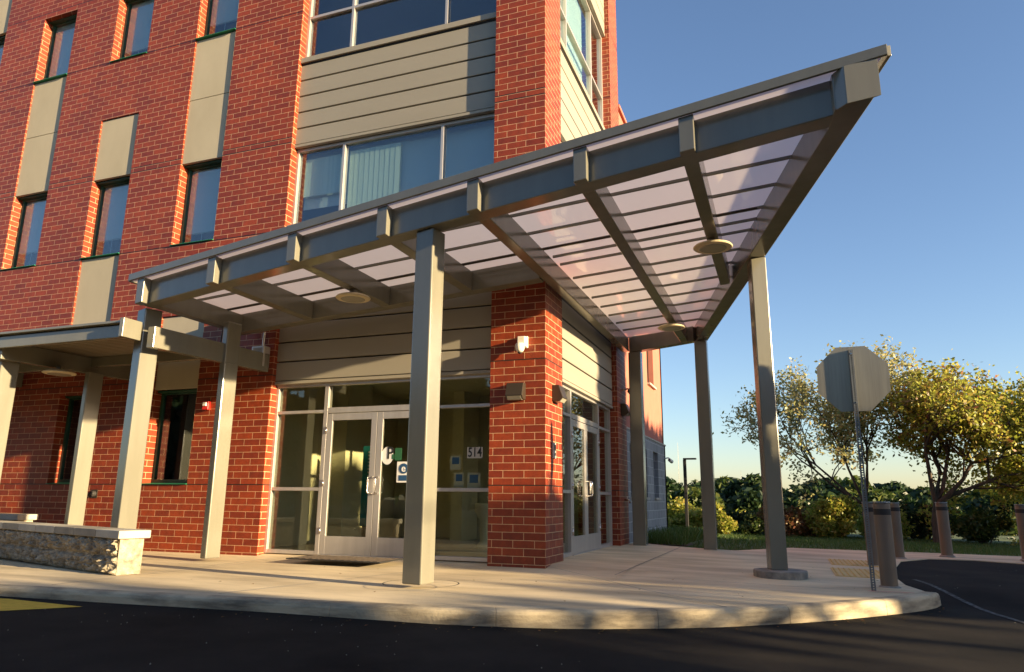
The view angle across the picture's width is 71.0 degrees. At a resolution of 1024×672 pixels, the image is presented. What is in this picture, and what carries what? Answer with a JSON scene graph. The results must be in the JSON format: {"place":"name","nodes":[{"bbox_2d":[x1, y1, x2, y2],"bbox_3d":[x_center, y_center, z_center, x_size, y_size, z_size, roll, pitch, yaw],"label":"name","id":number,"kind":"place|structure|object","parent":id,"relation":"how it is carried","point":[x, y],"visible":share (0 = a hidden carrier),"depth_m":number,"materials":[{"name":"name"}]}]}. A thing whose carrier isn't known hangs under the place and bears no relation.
{"place":"outdoors","nodes":[
{"label":"outdoors","id":0,"kind":"place"},
{"bbox_2d":[0,559,1023,671],"bbox_3d":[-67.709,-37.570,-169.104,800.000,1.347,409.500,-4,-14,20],"label":"road","id":1,"kind":"structure","parent":0,"point":[957,635],"depth_m":5.03,"materials":[{"name":"black asphalt"}]},
{"bbox_2d":[0,598,80,610],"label":"yellow marking","id":2,"kind":"object","parent":1,"relation":"on","point":[9,604],"visible":1,"depth_m":6.07,"materials":[{"name":"paint"}]},
{"bbox_2d":[0,584,940,628],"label":"kerb","id":3,"kind":"structure","parent":1,"relation":"on","point":[668,617],"depth_m":5.92,"materials":[{"name":"concrete"}]},
{"bbox_2d":[99,572,943,631],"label":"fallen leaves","id":4,"kind":"object","parent":1,"relation":"on","point":[605,629],"visible":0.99,"depth_m":5.99,"materials":[{"name":"brown plant"}]},
{"bbox_2d":[913,579,1023,622],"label":"worn line","id":5,"kind":"object","parent":1,"relation":"on","point":[959,598],"visible":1,"depth_m":7.58,"materials":[{"name":"white paint"}]},
{"bbox_2d":[0,543,1023,607],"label":"pavement","id":6,"kind":"structure","parent":0,"point":[483,584],"depth_m":8.07,"materials":[{"name":"concrete"}]},
{"bbox_2d":[0,513,38,521],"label":"seat wall","id":7,"kind":"structure","parent":6,"relation":"on","point":[19,517],"depth_m":11.41,"materials":[{"name":"beige stone"}]},
{"bbox_2d":[0,520,150,574],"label":"seat wall","id":8,"kind":"structure","parent":6,"relation":"on","point":[110,550],"depth_m":8.62,"materials":[{"name":"beige stone"}]},
{"bbox_2d":[0,317,269,558],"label":"walkway canopy","id":9,"kind":"object","parent":6,"relation":"on","point":[95,353],"visible":0.85,"depth_m":10.72,"materials":[{"name":"metal"}]},
{"bbox_2d":[42,365,76,375],"bbox_3d":[-7.025,0.534,11.150,0.470,0.136,0.470,-4,-14,20],"label":"disc lamp","id":10,"kind":"object","parent":9,"relation":"attached to","point":[59,370],"visible":1,"depth_m":11.04,"materials":[{"name":"beige"}]},
{"bbox_2d":[0,0,628,568],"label":"brick building","id":11,"kind":"structure","parent":6,"relation":"on","point":[138,134],"depth_m":12.76,"materials":[{"name":"red brick"}]},
{"bbox_2d":[0,36,5,63],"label":"window","id":12,"kind":"structure","parent":11,"relation":"in","point":[2,39],"depth_m":16.40,"materials":[{"name":"green"}]},
{"bbox_2d":[0,192,47,270],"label":"window","id":13,"kind":"structure","parent":11,"relation":"in","point":[35,204],"depth_m":14.74,"materials":[{"name":"blue glass"}]},
{"bbox_2d":[33,14,76,83],"bbox_3d":[-9.702,-6.093,15.435,0.978,1.701,0.324,-4,-14,20],"label":"window","id":14,"kind":"structure","parent":11,"relation":"in","point":[64,35],"depth_m":15.65,"materials":[{"name":"green"}]},
{"bbox_2d":[45,396,81,483],"bbox_3d":[-7.736,1.842,12.825,0.978,1.575,0.285,-4,-14,20],"label":"window","id":15,"kind":"structure","parent":11,"relation":"in","point":[60,480],"depth_m":13.06,"materials":[{"name":"green"}]},
{"bbox_2d":[88,490,97,497],"bbox_3d":[-7.166,2.688,12.231,0.140,0.140,0.114,-4,-14,20],"label":"wall vent","id":16,"kind":"object","parent":11,"relation":"attached to","point":[92,493],"depth_m":12.23,"materials":[{"name":"grey metal"}]},
{"bbox_2d":[79,177,129,259],"bbox_3d":[-7.689,-2.254,13.777,0.978,1.605,0.324,-4,-14,20],"label":"window","id":17,"kind":"structure","parent":11,"relation":"in","point":[116,191],"depth_m":13.98,"materials":[{"name":"blue glass"}]},
{"bbox_2d":[109,0,153,62],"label":"window","id":18,"kind":"structure","parent":11,"relation":"in","point":[139,27],"depth_m":14.90,"materials":[{"name":"green"}]},
{"bbox_2d":[142,389,196,483],"bbox_3d":[-5.675,1.691,12.072,0.958,1.575,0.285,-4,-14,20],"label":"window","id":19,"kind":"structure","parent":11,"relation":"in","point":[154,480],"depth_m":12.26,"materials":[{"name":"green"}]},
{"bbox_2d":[170,159,221,245],"bbox_3d":[-5.628,-2.355,13.012,0.958,1.707,0.324,-4,-14,20],"label":"window","id":20,"kind":"structure","parent":11,"relation":"in","point":[202,208],"depth_m":13.20,"materials":[{"name":"blue"}]},
{"bbox_2d":[202,401,210,409],"bbox_3d":[-5.029,1.142,11.788,0.120,0.140,0.085,-4,-14,20],"label":"fire alarm strobe","id":21,"kind":"object","parent":11,"relation":"attached to","point":[206,405],"visible":1,"depth_m":11.76,"materials":[{"name":"red plastic"}]},
{"bbox_2d":[195,0,238,40],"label":"window","id":22,"kind":"structure","parent":11,"relation":"in","point":[223,11],"depth_m":14.08,"materials":[{"name":"green"}]},
{"bbox_2d":[252,332,269,365],"bbox_3d":[-4.051,0.223,11.583,0.240,0.580,0.165,-4,-14,20],"label":"conduit box","id":23,"kind":"object","parent":11,"relation":"attached to","point":[263,349],"visible":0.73,"depth_m":11.52,"materials":[{"name":"metal"}]},
{"bbox_2d":[318,412,377,555],"bbox_3d":[-2.475,2.193,10.754,0.902,2.090,0.146,-4,-14,20],"label":"door","id":24,"kind":"structure","parent":11,"relation":"in","point":[335,545],"depth_m":10.72,"materials":[{"name":"metal"}]},
{"bbox_2d":[359,446,369,536],"bbox_3d":[-2.585,2.843,12.807,0.230,1.738,0.100,-4,-14,20],"label":"poster rack","id":25,"kind":"object","parent":11,"relation":"on","point":[364,494],"visible":0.34,"depth_m":12.82,"materials":[{"name":"teal metal"}]},
{"bbox_2d":[305,0,450,56],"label":"window","id":26,"kind":"structure","parent":11,"relation":"in","point":[355,7],"depth_m":12.83,"materials":[{"name":"metal"}]},
{"bbox_2d":[371,411,408,556],"bbox_3d":[-1.622,2.130,10.443,0.902,2.090,0.146,-4,-14,20],"label":"door","id":27,"kind":"structure","parent":11,"relation":"in","point":[383,547],"depth_m":10.54,"materials":[{"name":"metal"}]},
{"bbox_2d":[291,113,494,223],"bbox_3d":[-1.949,-2.663,11.839,3.778,1.420,0.219,-4,-14,20],"label":"window","id":28,"kind":"structure","parent":11,"relation":"in","point":[353,176],"depth_m":11.96,"materials":[{"name":"glass"}]},
{"bbox_2d":[475,503,487,548],"bbox_3d":[-0.480,3.288,12.447,0.340,0.750,0.340,-4,-14,20],"label":"planter stand","id":29,"kind":"object","parent":11,"relation":"on","point":[481,510],"visible":0.73,"depth_m":12.36,"materials":[{"name":"beige"}]},
{"bbox_2d":[505,382,525,399],"bbox_3d":[0.046,0.764,9.896,0.250,0.236,0.158,-4,-14,20],"label":"wall light","id":30,"kind":"object","parent":11,"relation":"attached to","point":[515,391],"visible":1,"depth_m":9.85,"materials":[{"name":"grey metal"}]},
{"bbox_2d":[515,336,527,353],"bbox_3d":[0.126,0.122,9.993,0.150,0.270,0.196,-4,-14,20],"label":"security camera","id":31,"kind":"object","parent":11,"relation":"attached to","point":[521,344],"visible":1,"depth_m":9.95,"materials":[{"name":"beige plastic"}]},
{"bbox_2d":[552,442,555,458],"bbox_3d":[0.586,1.590,9.957,0.036,0.220,0.110,-4,-14,20],"label":"card reader","id":32,"kind":"object","parent":11,"relation":"attached to","point":[553,450],"visible":1,"depth_m":9.92,"materials":[{"name":"grey metal"}]},
{"bbox_2d":[552,385,566,402],"bbox_3d":[0.679,0.826,10.186,0.158,0.236,0.250,-4,-14,20],"label":"wall light","id":33,"kind":"object","parent":11,"relation":"attached to","point":[559,394],"visible":1,"depth_m":10.09,"materials":[{"name":"grey metal"}]},
{"bbox_2d":[560,0,602,122],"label":"window","id":34,"kind":"structure","parent":11,"relation":"in","point":[570,11],"depth_m":14.69,"materials":[{"name":"metal"}]},
{"bbox_2d":[572,419,590,553],"bbox_3d":[1.121,2.438,11.676,0.145,2.090,0.902,-4,-14,20],"label":"door","id":35,"kind":"structure","parent":11,"relation":"in","point":[579,542],"depth_m":11.87,"materials":[{"name":"metal"}]},
{"bbox_2d":[586,425,600,550],"bbox_3d":[1.438,2.630,12.506,0.145,2.090,0.902,-4,-14,20],"label":"door","id":36,"kind":"structure","parent":11,"relation":"in","point":[593,539],"depth_m":12.68,"materials":[{"name":"metal"}]},
{"bbox_2d":[621,403,629,415],"bbox_3d":[2.298,1.492,14.484,0.158,0.236,0.250,-4,-14,20],"label":"wall light","id":37,"kind":"object","parent":11,"relation":"attached to","point":[625,410],"visible":0.96,"depth_m":14.38,"materials":[{"name":"grey metal"}]},
{"bbox_2d":[286,555,402,562],"bbox_3d":[-2.320,3.083,9.934,1.500,0.019,0.640,-4,-14,20],"label":"door mat","id":38,"kind":"object","parent":6,"relation":"on","point":[347,559],"depth_m":9.84,"materials":[{"name":"black rubber"}]},
{"bbox_2d":[382,579,458,587],"bbox_3d":[-0.912,2.478,7.191,0.772,0.001,0.772,-4,-14,20],"label":"pavement ring joint","id":39,"kind":"object","parent":6,"relation":"on","point":[432,587],"visible":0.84,"depth_m":7.13,"materials":[{"name":"grey concrete"}]},
{"bbox_2d":[52,547,908,606],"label":"pavement joints","id":40,"kind":"object","parent":6,"relation":"on","point":[545,565],"visible":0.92,"depth_m":7.76,"materials":[{"name":"concrete"}]},
{"bbox_2d":[110,44,890,584],"bbox_3d":[0.187,1.077,10.910,9.390,4.616,8.615,-4,-14,20],"label":"entrance canopy","id":41,"kind":"object","parent":6,"relation":"on","point":[604,232],"visible":0.96,"depth_m":8.79,"materials":[{"name":"metal"}]},
{"bbox_2d":[335,289,369,302],"bbox_3d":[-2.167,-0.560,9.799,0.470,0.136,0.470,-4,-14,20],"label":"disc lamp","id":42,"kind":"object","parent":41,"relation":"attached to","point":[352,296],"visible":1,"depth_m":9.72,"materials":[{"name":"beige"}]},
{"bbox_2d":[658,321,684,330],"bbox_3d":[2.774,-0.187,12.500,0.470,0.136,0.470,-4,-14,20],"label":"disc lamp","id":43,"kind":"object","parent":41,"relation":"attached to","point":[671,326],"visible":1,"depth_m":12.40,"materials":[{"name":"beige"}]},
{"bbox_2d":[693,237,732,253],"bbox_3d":[2.448,-1.125,8.757,0.470,0.136,0.470,-4,-14,20],"label":"disc lamp","id":44,"kind":"object","parent":41,"relation":"attached to","point":[712,245],"visible":1,"depth_m":8.69,"materials":[{"name":"beige"}]},
{"bbox_2d":[753,568,807,579],"bbox_3d":[3.241,2.942,8.651,0.620,0.235,0.620,-4,-14,20],"label":"post footing","id":45,"kind":"object","parent":6,"relation":"on","point":[791,574],"visible":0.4,"depth_m":8.45,"materials":[{"name":"concrete"}]},
{"bbox_2d":[828,559,878,566],"bbox_3d":[5.218,3.476,10.992,0.650,0.034,1.100,-4,-14,20],"label":"tactile pad","id":46,"kind":"object","parent":6,"relation":"on","point":[847,562],"visible":0.91,"depth_m":10.92,"materials":[{"name":"yellow plastic"}]},
{"bbox_2d":[817,346,890,590],"bbox_3d":[3.846,1.432,7.893,0.740,2.695,0.060,-4,-14,20],"label":"traffic sign","id":47,"kind":"object","parent":6,"relation":"on","point":[855,378],"visible":0.98,"depth_m":8.10,"materials":[{"name":"grey metal"}]},
{"bbox_2d":[830,567,879,578],"bbox_3d":[4.527,3.103,9.393,0.600,0.034,1.200,-4,-14,20],"label":"tactile pad","id":48,"kind":"object","parent":6,"relation":"on","point":[853,572],"visible":0.81,"depth_m":9.34,"materials":[{"name":"yellow plastic"}]},
{"bbox_2d":[861,502,878,565],"bbox_3d":[5.349,2.964,10.677,0.236,0.972,0.236,-4,-14,20],"label":"bollard","id":49,"kind":"object","parent":6,"relation":"on","point":[873,534],"visible":0.38,"depth_m":10.62,"materials":[{"name":"brown metal"}]},
{"bbox_2d":[872,501,900,587],"bbox_3d":[4.168,2.345,8.008,0.236,0.972,0.236,-4,-14,20],"label":"bollard","id":50,"kind":"object","parent":6,"relation":"on","point":[885,544],"visible":0.9,"depth_m":7.95,"materials":[{"name":"brown metal"}]},
{"bbox_2d":[890,502,906,558],"bbox_3d":[6.590,3.352,12.303,0.236,0.972,0.236,-4,-14,20],"label":"bollard","id":51,"kind":"object","parent":6,"relation":"on","point":[897,530],"visible":0.67,"depth_m":12.24,"materials":[{"name":"brown metal"}]},
{"bbox_2d":[935,502,955,557],"bbox_3d":[7.793,3.503,12.937,0.250,0.992,0.250,-4,-14,20],"label":"bollard","id":52,"kind":"object","parent":6,"relation":"on","point":[944,531],"visible":0.92,"depth_m":12.88,"materials":[{"name":"brown metal"}]},
{"bbox_2d":[1014,504,1023,561],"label":"bollard","id":53,"kind":"object","parent":6,"relation":"on","point":[1019,511],"visible":0.98,"depth_m":12.29,"materials":[{"name":"brown metal"}]},
{"bbox_2d":[23,585,1014,667],"bbox_3d":[2.515,2.267,5.444,13.437,0.139,6.032,6,-14,-22],"label":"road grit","id":54,"kind":"object","parent":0,"point":[340,632],"visible":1,"depth_m":5.00,"materials":[{"name":"grey gravel"}]},
{"bbox_2d":[648,525,702,545],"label":"ornamental grass","id":55,"kind":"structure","parent":0,"point":[676,535],"depth_m":15.23,"materials":[{"name":"green plant"}]},
{"bbox_2d":[616,0,1023,493],"label":"sky","id":56,"kind":"structure","parent":0,"point":[912,233],"materials":[{"name":"blue"}]},
{"bbox_2d":[668,495,1020,555],"bbox_3d":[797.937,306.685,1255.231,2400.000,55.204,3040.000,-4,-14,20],"label":"terrain","id":57,"kind":"structure","parent":0,"point":[1003,539],"depth_m":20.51,"materials":[{"name":"green plant"}]},
{"bbox_2d":[618,104,667,542],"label":"stucco building","id":58,"kind":"structure","parent":57,"relation":"on","point":[656,486],"depth_m":17.98,"materials":[{"name":"grey paint"}]},
{"bbox_2d":[646,351,656,389],"bbox_3d":[3.488,0.453,18.460,0.250,1.750,0.990,-4,-14,20],"label":"window","id":59,"kind":"structure","parent":58,"relation":"in","point":[652,386],"depth_m":18.75,"materials":[{"name":"white metal"}]},
{"bbox_2d":[648,541,703,545],"bbox_3d":[4.057,4.931,17.014,1.250,0.285,5.600,-4,-14,20],"label":"mulch bed","id":60,"kind":"object","parent":57,"relation":"on","point":[674,545],"visible":0.06,"depth_m":14.52,"materials":[{"name":"brown soil"}]},
{"bbox_2d":[683,458,695,530],"bbox_3d":[5.816,5.225,23.393,0.480,2.460,0.200,-4,-14,20],"label":"street lamp","id":61,"kind":"object","parent":57,"relation":"on","point":[685,492],"visible":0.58,"depth_m":23.45,"materials":[{"name":"black metal"}]},
{"bbox_2d":[667,495,724,527],"bbox_3d":[7.411,7.435,29.164,2.879,1.957,2.840,-4,-14,20],"label":"bush","id":62,"kind":"object","parent":57,"relation":"on","point":[676,513],"visible":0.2,"depth_m":28.62,"materials":[{"name":"yellow plant"}]},
{"bbox_2d":[716,508,738,534],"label":"bush","id":63,"kind":"object","parent":57,"relation":"on","point":[726,524],"visible":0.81,"depth_m":22.84,"materials":[{"name":"yellow plant"}]},
{"bbox_2d":[716,506,756,523],"bbox_3d":[8.430,6.747,26.028,1.933,1.167,1.658,-4,-14,20],"label":"bush","id":64,"kind":"object","parent":57,"relation":"on","point":[737,516],"visible":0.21,"depth_m":25.82,"materials":[{"name":"green plant"}]},
{"bbox_2d":[740,513,763,534],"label":"bush","id":65,"kind":"object","parent":57,"relation":"on","point":[754,524],"visible":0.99,"depth_m":23.31,"materials":[{"name":"green plant"}]},
{"bbox_2d":[756,501,815,536],"bbox_3d":[9.037,6.056,23.520,2.260,1.415,1.829,-4,-14,20],"label":"bush","id":66,"kind":"object","parent":57,"relation":"on","point":[795,525],"visible":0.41,"depth_m":23.22,"materials":[{"name":"red plant"}]},
{"bbox_2d":[787,503,815,533],"bbox_3d":[10.191,6.472,25.119,2.887,1.353,1.522,-6,-15,28],"label":"bush","id":67,"kind":"object","parent":57,"relation":"on","point":[805,509],"visible":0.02,"depth_m":24.86,"materials":[{"name":"green plant"}]},
{"bbox_2d":[712,334,932,535],"bbox_3d":[11.040,3.504,23.844,7.149,6.636,6.613,5,-14,-20],"label":"open tree","id":68,"kind":"object","parent":57,"relation":"on","point":[842,432],"visible":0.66,"depth_m":23.87,"materials":[{"name":"green plant"}]},
{"bbox_2d":[802,494,861,537],"bbox_3d":[10.260,5.833,22.862,1.641,1.584,1.594,5,-14,-19],"label":"bush","id":69,"kind":"object","parent":57,"relation":"on","point":[830,522],"visible":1,"depth_m":22.57,"materials":[{"name":"green plant"}]},
{"bbox_2d":[666,472,1023,539],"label":"woodland","id":70,"kind":"object","parent":57,"relation":"on","point":[743,493],"visible":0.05,"depth_m":53.37,"materials":[{"name":"green plant"}]},
{"bbox_2d":[854,509,916,538],"bbox_3d":[11.949,6.012,23.037,1.847,1.342,1.990,-4,-14,20],"label":"bush","id":71,"kind":"object","parent":57,"relation":"on","point":[859,525],"visible":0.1,"depth_m":22.70,"materials":[{"name":"green plant"}]},
{"bbox_2d":[883,495,962,539],"bbox_3d":[13.571,6.091,23.792,2.693,1.581,1.981,2,-13,-7],"label":"bush","id":72,"kind":"object","parent":57,"relation":"on","point":[922,531],"visible":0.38,"depth_m":23.44,"materials":[{"name":"green plant"}]},
{"bbox_2d":[873,357,1023,545],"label":"leafy tree","id":73,"kind":"object","parent":57,"relation":"on","point":[938,404],"visible":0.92,"depth_m":21.20,"materials":[{"name":"green plant"}]},
{"bbox_2d":[950,502,1013,543],"bbox_3d":[14.149,5.705,21.655,1.721,1.363,1.649,-4,-14,20],"label":"bush","id":74,"kind":"object","parent":57,"relation":"on","point":[978,526],"visible":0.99,"depth_m":21.37,"materials":[{"name":"green plant"}]},
{"bbox_2d":[941,366,1023,513],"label":"leafy tree","id":75,"kind":"object","parent":57,"relation":"on","point":[1017,425],"visible":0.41,"depth_m":21.64,"materials":[{"name":"green plant"}]}
]}

